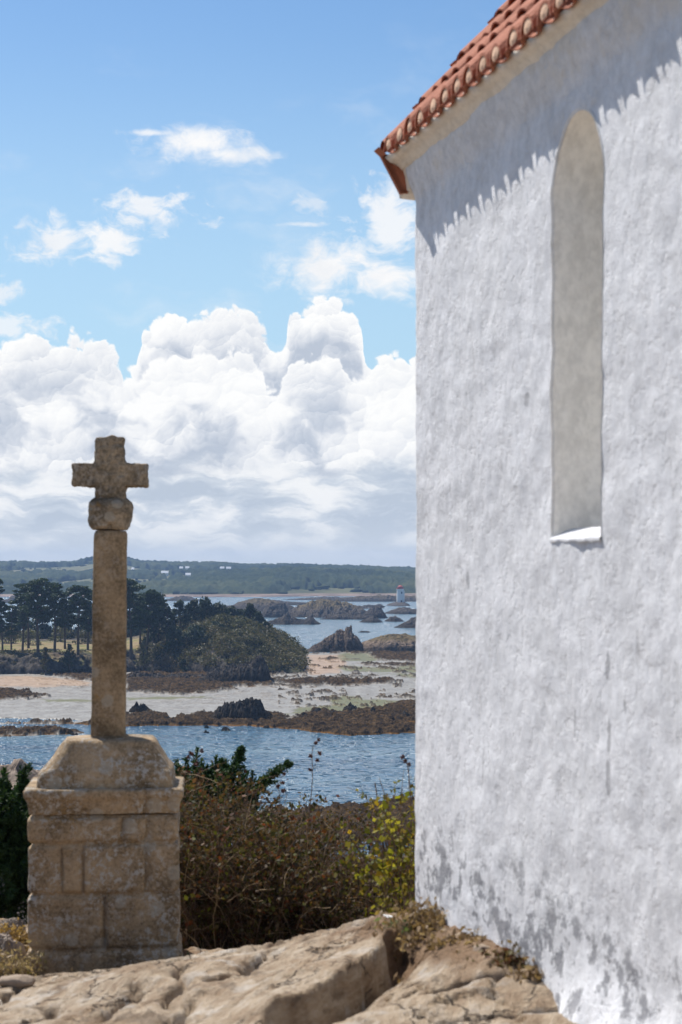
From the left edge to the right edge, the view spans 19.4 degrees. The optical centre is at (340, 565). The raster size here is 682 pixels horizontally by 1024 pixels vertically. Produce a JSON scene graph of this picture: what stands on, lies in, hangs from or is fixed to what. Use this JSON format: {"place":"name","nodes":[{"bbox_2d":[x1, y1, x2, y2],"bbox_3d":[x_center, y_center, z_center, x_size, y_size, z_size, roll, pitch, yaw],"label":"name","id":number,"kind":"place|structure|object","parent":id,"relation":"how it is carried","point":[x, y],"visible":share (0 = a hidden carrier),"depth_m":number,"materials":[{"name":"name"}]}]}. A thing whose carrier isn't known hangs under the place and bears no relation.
{"place":"outdoors","nodes":[
{"label":"outdoors","id":0,"kind":"place"},
{"bbox_2d":[0,624,306,673],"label":"headland","id":1,"kind":"structure","parent":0,"point":[82,662],"depth_m":613.44,"materials":[{"name":"green plant"}]},
{"bbox_2d":[0,579,4,611],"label":"pine tree","id":2,"kind":"object","parent":1,"relation":"on","point":[1,589],"visible":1,"depth_m":627.15,"materials":[{"name":"green plant"}]},
{"bbox_2d":[0,601,11,649],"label":"pine tree","id":3,"kind":"object","parent":1,"relation":"on","point":[3,610],"visible":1,"depth_m":625.44,"materials":[{"name":"green plant"}]},
{"bbox_2d":[0,627,20,643],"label":"shrub","id":4,"kind":"object","parent":1,"relation":"on","point":[14,638],"visible":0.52,"depth_m":698.98,"materials":[{"name":"green plant"}]},
{"bbox_2d":[4,605,18,649],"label":"pine tree","id":5,"kind":"object","parent":1,"relation":"on","point":[11,614],"visible":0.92,"depth_m":639.53,"materials":[{"name":"green plant"}]},
{"bbox_2d":[5,609,31,631],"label":"evergreen tree","id":6,"kind":"object","parent":1,"relation":"on","point":[19,627],"visible":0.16,"depth_m":744.30,"materials":[{"name":"green plant"}]},
{"bbox_2d":[14,594,30,652],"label":"pine tree","id":7,"kind":"object","parent":1,"relation":"on","point":[23,621],"visible":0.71,"depth_m":621.62,"materials":[{"name":"green plant"}]},
{"bbox_2d":[8,583,36,647],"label":"pine tree","id":8,"kind":"object","parent":1,"relation":"on","point":[18,594],"visible":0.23,"depth_m":649.59,"materials":[{"name":"green plant"}]},
{"bbox_2d":[16,628,40,644],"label":"shrub","id":9,"kind":"object","parent":1,"relation":"on","point":[32,633],"visible":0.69,"depth_m":689.29,"materials":[{"name":"green plant"}]},
{"bbox_2d":[29,605,52,636],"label":"evergreen tree","id":10,"kind":"object","parent":1,"relation":"on","point":[42,626],"visible":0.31,"depth_m":741.59,"materials":[{"name":"green plant"}]},
{"bbox_2d":[19,578,63,652],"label":"pine tree","id":11,"kind":"object","parent":1,"relation":"on","point":[34,588],"visible":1,"depth_m":614.04,"materials":[{"name":"green plant"}]},
{"bbox_2d":[40,647,51,674],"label":"shrub","id":12,"kind":"object","parent":1,"relation":"on","point":[45,654],"visible":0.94,"depth_m":599.70,"materials":[{"name":"green plant"}]},
{"bbox_2d":[39,582,67,651],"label":"pine tree","id":13,"kind":"object","parent":1,"relation":"on","point":[52,588],"visible":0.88,"depth_m":618.98,"materials":[{"name":"green plant"}]},
{"bbox_2d":[47,626,70,641],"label":"shrub","id":14,"kind":"object","parent":1,"relation":"on","point":[59,629],"visible":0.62,"depth_m":699.75,"materials":[{"name":"green plant"}]},
{"bbox_2d":[50,612,81,636],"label":"evergreen tree","id":15,"kind":"object","parent":1,"relation":"on","point":[69,624],"visible":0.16,"depth_m":747.85,"materials":[{"name":"green plant"}]},
{"bbox_2d":[56,591,77,648],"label":"pine tree","id":16,"kind":"object","parent":1,"relation":"on","point":[66,624],"visible":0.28,"depth_m":645.49,"materials":[{"name":"green plant"}]},
{"bbox_2d":[61,644,77,672],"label":"shrub","id":17,"kind":"object","parent":1,"relation":"on","point":[68,662],"visible":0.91,"depth_m":603.73,"materials":[{"name":"green plant"}]},
{"bbox_2d":[65,585,92,654],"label":"pine tree","id":18,"kind":"object","parent":1,"relation":"on","point":[78,600],"visible":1,"depth_m":617.06,"materials":[{"name":"green plant"}]},
{"bbox_2d":[72,629,91,643],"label":"shrub","id":19,"kind":"object","parent":1,"relation":"on","point":[83,637],"visible":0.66,"depth_m":689.24,"materials":[{"name":"green plant"}]},
{"bbox_2d":[72,605,91,635],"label":"evergreen tree","id":20,"kind":"object","parent":1,"relation":"on","point":[81,626],"visible":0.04,"depth_m":740.86,"materials":[{"name":"green plant"}]},
{"bbox_2d":[77,592,92,649],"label":"pine tree","id":21,"kind":"object","parent":1,"relation":"on","point":[88,625],"visible":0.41,"depth_m":633.52,"materials":[{"name":"green plant"}]},
{"bbox_2d":[127,616,139,636],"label":"evergreen tree","id":22,"kind":"object","parent":1,"relation":"on","point":[134,631],"visible":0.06,"depth_m":732.89,"materials":[{"name":"green plant"}]},
{"bbox_2d":[127,578,152,659],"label":"pine tree","id":23,"kind":"object","parent":1,"relation":"on","point":[133,586],"visible":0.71,"depth_m":622.17,"materials":[{"name":"green plant"}]},
{"bbox_2d":[131,592,149,644],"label":"pine tree","id":24,"kind":"object","parent":1,"relation":"on","point":[134,613],"visible":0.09,"depth_m":651.92,"materials":[{"name":"green plant"}]},
{"bbox_2d":[134,640,150,670],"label":"shrub","id":25,"kind":"object","parent":1,"relation":"on","point":[142,655],"visible":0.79,"depth_m":612.71,"materials":[{"name":"green plant"}]},
{"bbox_2d":[134,589,166,654],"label":"pine tree","id":26,"kind":"object","parent":1,"relation":"on","point":[153,596],"visible":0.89,"depth_m":628.74,"materials":[{"name":"green plant"}]},
{"bbox_2d":[141,619,163,643],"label":"evergreen tree","id":27,"kind":"object","parent":1,"relation":"on","point":[153,632],"visible":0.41,"depth_m":639.31,"materials":[{"name":"green plant"}]},
{"bbox_2d":[0,612,311,670],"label":"scrub","id":28,"kind":"object","parent":1,"relation":"on","point":[267,639],"visible":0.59,"depth_m":623.62,"materials":[{"name":"green plant"}]},
{"bbox_2d":[152,598,174,639],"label":"pine tree","id":29,"kind":"object","parent":1,"relation":"on","point":[162,619],"visible":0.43,"depth_m":644.16,"materials":[{"name":"green plant"}]},
{"bbox_2d":[158,605,181,634],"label":"evergreen tree","id":30,"kind":"object","parent":1,"relation":"on","point":[166,624],"visible":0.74,"depth_m":641.68,"materials":[{"name":"green plant"}]},
{"bbox_2d":[162,625,184,651],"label":"evergreen tree","id":31,"kind":"object","parent":1,"relation":"on","point":[173,632],"visible":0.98,"depth_m":623.39,"materials":[{"name":"green plant"}]},
{"bbox_2d":[169,599,191,628],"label":"evergreen tree","id":32,"kind":"object","parent":1,"relation":"on","point":[179,605],"visible":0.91,"depth_m":649.21,"materials":[{"name":"green plant"}]},
{"bbox_2d":[181,659,188,671],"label":"shrub","id":33,"kind":"object","parent":1,"relation":"on","point":[183,663],"visible":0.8,"depth_m":605.65,"materials":[{"name":"green plant"}]},
{"bbox_2d":[184,598,204,621],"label":"evergreen tree","id":34,"kind":"object","parent":1,"relation":"on","point":[193,608],"visible":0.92,"depth_m":654.23,"materials":[{"name":"green plant"}]},
{"bbox_2d":[183,623,208,644],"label":"evergreen tree","id":35,"kind":"object","parent":1,"relation":"on","point":[195,632],"visible":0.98,"depth_m":625.58,"materials":[{"name":"green plant"}]},
{"bbox_2d":[199,596,215,618],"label":"evergreen tree","id":36,"kind":"object","parent":1,"relation":"on","point":[206,607],"visible":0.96,"depth_m":658.75,"materials":[{"name":"green plant"}]},
{"bbox_2d":[207,621,225,629],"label":"evergreen tree","id":37,"kind":"object","parent":1,"relation":"on","point":[218,623],"visible":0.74,"depth_m":634.50,"materials":[{"name":"green plant"}]},
{"bbox_2d":[210,601,229,615],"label":"evergreen tree","id":38,"kind":"object","parent":1,"relation":"on","point":[219,608],"visible":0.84,"depth_m":662.29,"materials":[{"name":"green plant"}]},
{"bbox_2d":[227,605,242,616],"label":"evergreen tree","id":39,"kind":"object","parent":1,"relation":"on","point":[233,610],"visible":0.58,"depth_m":666.95,"materials":[{"name":"green plant"}]},
{"bbox_2d":[230,618,249,629],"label":"shrub","id":40,"kind":"object","parent":1,"relation":"on","point":[237,622],"visible":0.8,"depth_m":639.01,"materials":[{"name":"green plant"}]},
{"bbox_2d":[238,608,249,618],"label":"evergreen tree","id":41,"kind":"object","parent":1,"relation":"on","point":[241,611],"visible":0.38,"depth_m":674.89,"materials":[{"name":"green plant"}]},
{"bbox_2d":[242,602,256,618],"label":"evergreen tree","id":42,"kind":"object","parent":1,"relation":"on","point":[250,610],"visible":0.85,"depth_m":671.44,"materials":[{"name":"green plant"}]},
{"bbox_2d":[251,611,265,622],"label":"evergreen tree","id":43,"kind":"object","parent":1,"relation":"on","point":[259,617],"visible":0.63,"depth_m":667.22,"materials":[{"name":"green plant"}]},
{"bbox_2d":[261,621,273,631],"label":"evergreen tree","id":44,"kind":"object","parent":1,"relation":"on","point":[264,623],"visible":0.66,"depth_m":659.36,"materials":[{"name":"green plant"}]},
{"bbox_2d":[0,650,415,885],"bbox_3d":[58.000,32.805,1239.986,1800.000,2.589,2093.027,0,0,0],"label":"tidal flat","id":45,"kind":"structure","parent":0,"point":[383,682],"depth_m":488.50,"materials":[{"name":"beige sand"}]},
{"bbox_2d":[129,702,152,711],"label":"rock outcrop","id":46,"kind":"object","parent":45,"relation":"on","point":[140,707],"visible":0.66,"depth_m":446.62,"materials":[{"name":"grey stone"}]},
{"bbox_2d":[128,671,205,678],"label":"rock outcrop","id":47,"kind":"object","parent":45,"relation":"on","point":[153,674],"visible":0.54,"depth_m":578.46,"materials":[{"name":"grey stone"}]},
{"bbox_2d":[196,654,272,681],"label":"rock outcrop","id":48,"kind":"object","parent":45,"relation":"on","point":[256,669],"visible":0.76,"depth_m":558.88,"materials":[{"name":"grey stone"}]},
{"bbox_2d":[210,697,281,718],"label":"rock outcrop","id":49,"kind":"object","parent":45,"relation":"on","point":[250,707],"visible":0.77,"depth_m":420.26,"materials":[{"name":"grey stone"}]},
{"bbox_2d":[308,625,363,651],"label":"rock outcrop","id":50,"kind":"object","parent":45,"relation":"on","point":[341,640],"visible":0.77,"depth_m":764.24,"materials":[{"name":"stone"}]},
{"bbox_2d":[342,702,356,710],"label":"boulder","id":51,"kind":"object","parent":45,"relation":"on","point":[350,707],"visible":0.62,"depth_m":448.19,"materials":[{"name":"grey stone"}]},
{"bbox_2d":[361,633,415,651],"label":"rock outcrop","id":52,"kind":"object","parent":45,"relation":"on","point":[398,642],"visible":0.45,"depth_m":765.34,"materials":[{"name":"brown stone"}]},
{"bbox_2d":[0,564,415,596],"bbox_3d":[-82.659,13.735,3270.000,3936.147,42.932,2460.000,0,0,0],"label":"hill","id":53,"kind":"structure","parent":0,"point":[322,592],"depth_m":2214.20,"materials":[{"name":"green plant"}]},
{"bbox_2d":[0,556,415,593],"bbox_3d":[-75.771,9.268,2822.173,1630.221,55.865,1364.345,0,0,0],"label":"woods","id":54,"kind":"object","parent":53,"relation":"on","point":[208,577],"visible":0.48,"depth_m":2422.45,"materials":[{"name":"green plant"}]},
{"bbox_2d":[0,596,416,861],"bbox_3d":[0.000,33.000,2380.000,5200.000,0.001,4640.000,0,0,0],"label":"sea","id":55,"kind":"structure","parent":0,"point":[365,762],"depth_m":359.99,"materials":[{"name":"liquid"}]},
{"bbox_2d":[2,595,25,602],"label":"rock islet","id":56,"kind":"object","parent":55,"relation":"in","point":[12,597],"visible":0.3,"depth_m":1787.42,"materials":[{"name":"stone"}]},
{"bbox_2d":[167,596,198,600],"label":"rock islet","id":57,"kind":"object","parent":55,"relation":"in","point":[185,598],"visible":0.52,"depth_m":1886.04,"materials":[{"name":"stone"}]},
{"bbox_2d":[221,726,230,730],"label":"boulder","id":58,"kind":"object","parent":55,"relation":"in","point":[224,728],"visible":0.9,"depth_m":398.78,"materials":[{"name":"grey stone"}]},
{"bbox_2d":[227,598,293,611],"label":"rock islet","id":59,"kind":"object","parent":55,"relation":"in","point":[260,604],"visible":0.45,"depth_m":1462.44,"materials":[{"name":"stone"}]},
{"bbox_2d":[261,602,288,617],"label":"rock islet","id":60,"kind":"object","parent":55,"relation":"in","point":[273,610],"visible":0.6,"depth_m":1279.41,"materials":[{"name":"stone"}]},
{"bbox_2d":[274,600,305,604],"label":"rock islet","id":61,"kind":"object","parent":55,"relation":"in","point":[293,603],"visible":0.38,"depth_m":1685.40,"materials":[{"name":"stone"}]},
{"bbox_2d":[268,612,320,624],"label":"rock islet","id":62,"kind":"object","parent":55,"relation":"in","point":[286,619],"visible":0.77,"depth_m":1125.62,"materials":[{"name":"grey stone"}]},
{"bbox_2d":[283,596,342,599],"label":"rock islet","id":63,"kind":"object","parent":55,"relation":"in","point":[319,598],"visible":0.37,"depth_m":1941.68,"materials":[{"name":"stone"}]},
{"bbox_2d":[289,598,365,617],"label":"rock islet","id":64,"kind":"object","parent":55,"relation":"in","point":[322,608],"visible":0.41,"depth_m":1294.35,"materials":[{"name":"stone"}]},
{"bbox_2d":[322,614,370,619],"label":"rock islet","id":65,"kind":"object","parent":55,"relation":"in","point":[347,617],"visible":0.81,"depth_m":1228.16,"materials":[{"name":"grey stone"}]},
{"bbox_2d":[360,615,381,622],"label":"rock islet","id":66,"kind":"object","parent":55,"relation":"in","point":[372,619],"visible":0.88,"depth_m":1163.80,"materials":[{"name":"grey stone"}]},
{"bbox_2d":[360,605,383,608],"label":"rock islet","id":67,"kind":"object","parent":55,"relation":"in","point":[367,607],"visible":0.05,"depth_m":1548.58,"materials":[{"name":"stone"}]},
{"bbox_2d":[331,594,415,601],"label":"rock islet","id":68,"kind":"object","parent":55,"relation":"in","point":[382,598],"visible":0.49,"depth_m":1854.48,"materials":[{"name":"stone"}]},
{"bbox_2d":[364,606,387,617],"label":"rock islet","id":69,"kind":"object","parent":55,"relation":"in","point":[377,611],"visible":0.73,"depth_m":1259.90,"materials":[{"name":"grey stone"}]},
{"bbox_2d":[385,616,404,621],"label":"rock islet","id":70,"kind":"object","parent":55,"relation":"in","point":[393,619],"visible":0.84,"depth_m":1182.53,"materials":[{"name":"grey stone"}]},
{"bbox_2d":[386,602,409,605],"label":"rock islet","id":71,"kind":"object","parent":55,"relation":"in","point":[399,604],"visible":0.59,"depth_m":1646.90,"materials":[{"name":"stone"}]},
{"bbox_2d":[396,585,404,601],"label":"lighthouse","id":72,"kind":"object","parent":71,"relation":"on","point":[400,594],"visible":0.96,"depth_m":1657.66,"materials":[{"name":"white paint"}]},
{"bbox_2d":[385,607,416,613],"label":"rock islet","id":73,"kind":"object","parent":55,"relation":"in","point":[404,610],"visible":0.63,"depth_m":1370.66,"materials":[{"name":"grey stone"}]},
{"bbox_2d":[394,617,415,627],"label":"rock islet","id":74,"kind":"object","parent":55,"relation":"in","point":[410,623],"visible":0.38,"depth_m":1062.28,"materials":[{"name":"grey stone"}]},
{"bbox_2d":[0,0,506,566],"label":"sky","id":75,"kind":"structure","parent":0,"point":[207,246],"materials":[{"name":"blue"}]},
{"bbox_2d":[0,912,576,1023],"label":"ground","id":76,"kind":"structure","parent":0,"point":[345,973],"depth_m":10.07,"materials":[{"name":"beige stone"}]},
{"bbox_2d":[0,932,25,963],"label":"boulder","id":77,"kind":"object","parent":76,"relation":"on","point":[5,938],"visible":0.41,"depth_m":14.87,"materials":[{"name":"grey stone"}]},
{"bbox_2d":[0,917,25,934],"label":"boulder","id":78,"kind":"object","parent":76,"relation":"on","point":[12,921],"visible":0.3,"depth_m":15.61,"materials":[{"name":"grey stone"}]},
{"bbox_2d":[0,917,28,950],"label":"dry shrub","id":79,"kind":"object","parent":76,"relation":"on","point":[21,936],"visible":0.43,"depth_m":15.38,"materials":[{"name":"plant"}]},
{"bbox_2d":[0,762,32,924],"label":"cypress shrub","id":80,"kind":"object","parent":76,"relation":"on","point":[15,844],"visible":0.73,"depth_m":17.38,"materials":[{"name":"green plant"}]},
{"bbox_2d":[0,974,35,987],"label":"stone","id":81,"kind":"object","parent":76,"relation":"on","point":[19,981],"visible":0.99,"depth_m":10.91,"materials":[{"name":"beige stone"}]},
{"bbox_2d":[0,758,39,924],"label":"rock outcrop","id":82,"kind":"object","parent":76,"relation":"on","point":[12,768],"visible":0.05,"depth_m":114.29,"materials":[{"name":"grey stone"}]},
{"bbox_2d":[0,940,48,976],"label":"dry shrub","id":83,"kind":"object","parent":76,"relation":"on","point":[18,966],"visible":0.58,"depth_m":13.87,"materials":[{"name":"plant"}]},
{"bbox_2d":[23,435,184,975],"bbox_3d":[-1.712,1.101,14.500,1.156,4.109,0.911,0,0,-4],"label":"wayside cross","id":84,"kind":"object","parent":76,"relation":"on","point":[104,799],"visible":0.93,"depth_m":14.12,"materials":[{"name":"stone"}]},
{"bbox_2d":[173,745,293,832],"bbox_3d":[-1.333,3.485,21.538,1.676,3.117,1.161,0,0,0],"label":"shrub","id":85,"kind":"object","parent":76,"relation":"on","point":[235,766],"visible":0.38,"depth_m":21.33,"materials":[{"name":"green plant"}]},
{"bbox_2d":[175,761,415,949],"bbox_3d":[-0.658,3.068,18.978,5.069,2.996,7.517,0,0,-16],"label":"bramble thicket","id":86,"kind":"object","parent":76,"relation":"on","point":[262,886],"visible":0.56,"depth_m":16.07,"materials":[{"name":"brown plant"}]},
{"bbox_2d":[186,748,204,821],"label":"dry stalk","id":87,"kind":"object","parent":86,"relation":"on","point":[190,753],"visible":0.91,"depth_m":16.99,"materials":[{"name":"brown plant"}]},
{"bbox_2d":[276,772,286,849],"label":"dry stalk","id":88,"kind":"object","parent":86,"relation":"on","point":[282,783],"visible":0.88,"depth_m":17.00,"materials":[{"name":"brown plant"}]},
{"bbox_2d":[305,737,321,843],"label":"dry stalk","id":89,"kind":"object","parent":86,"relation":"on","point":[311,756],"visible":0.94,"depth_m":17.00,"materials":[{"name":"brown plant"}]},
{"bbox_2d":[359,831,370,905],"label":"bare stem","id":90,"kind":"object","parent":86,"relation":"on","point":[364,865],"visible":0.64,"depth_m":15.99,"materials":[{"name":"brown plant"}]},
{"bbox_2d":[347,817,361,904],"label":"bare stem","id":91,"kind":"object","parent":76,"relation":"on","point":[357,867],"visible":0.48,"depth_m":15.99,"materials":[{"name":"brown plant"}]},
{"bbox_2d":[332,771,415,917],"bbox_3d":[0.460,2.325,15.534,1.078,1.812,1.434,0,0,0],"label":"leafy shrub","id":92,"kind":"object","parent":76,"relation":"on","point":[384,868],"visible":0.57,"depth_m":15.48,"materials":[{"name":"green plant"}]},
{"bbox_2d":[400,754,411,826],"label":"bare stem","id":93,"kind":"object","parent":92,"relation":"attached to","point":[405,760],"visible":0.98,"depth_m":15.51,"materials":[{"name":"brown plant"}]},
{"bbox_2d":[375,783,394,896],"bbox_3d":[0.347,2.174,15.812,0.163,0.908,0.038,0,0,2],"label":"bare stem","id":94,"kind":"object","parent":76,"relation":"on","point":[381,833],"visible":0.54,"depth_m":15.81,"materials":[{"name":"brown plant"}]},
{"bbox_2d":[373,917,415,934],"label":"weed","id":95,"kind":"object","parent":76,"relation":"on","point":[405,929],"visible":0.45,"depth_m":11.43,"materials":[{"name":"plant"}]},
{"bbox_2d":[370,908,443,961],"bbox_3d":[0.473,2.086,11.206,0.513,0.288,0.598,0,0,-44],"label":"dry tuft","id":96,"kind":"object","parent":76,"relation":"on","point":[415,940],"visible":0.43,"depth_m":11.18,"materials":[{"name":"plant"}]},
{"bbox_2d":[370,894,448,934],"bbox_3d":[0.581,1.995,11.362,0.857,0.284,0.678,0,0,0],"label":"dry tuft","id":97,"kind":"object","parent":76,"relation":"on","point":[426,913],"visible":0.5,"depth_m":11.32,"materials":[{"name":"plant"}]},
{"bbox_2d":[393,925,489,983],"bbox_3d":[0.690,2.079,10.515,0.707,0.360,0.603,0,0,-27],"label":"dry tuft","id":98,"kind":"object","parent":76,"relation":"on","point":[440,943],"visible":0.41,"depth_m":10.52,"materials":[{"name":"plant"}]},
{"bbox_2d":[473,944,489,950],"bbox_3d":[0.728,1.968,10.181,0.108,0.065,0.083,0,0,0],"label":"stone","id":99,"kind":"object","parent":76,"relation":"on","point":[475,948],"visible":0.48,"depth_m":10.16,"materials":[{"name":"beige stone"}]},
{"bbox_2d":[466,940,528,968],"bbox_3d":[0.854,1.949,9.854,0.392,0.199,0.351,0,0,40],"label":"dry tuft","id":100,"kind":"object","parent":76,"relation":"on","point":[507,954],"visible":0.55,"depth_m":9.82,"materials":[{"name":"plant"}]},
{"bbox_2d":[506,957,542,982],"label":"dry tuft","id":101,"kind":"object","parent":76,"relation":"on","point":[533,973],"visible":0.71,"depth_m":9.54,"materials":[{"name":"plant"}]},
{"bbox_2d":[374,0,681,1023],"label":"chapel","id":102,"kind":"structure","parent":76,"relation":"on","point":[532,158],"depth_m":9.39,"materials":[{"name":"paint"}]}
]}

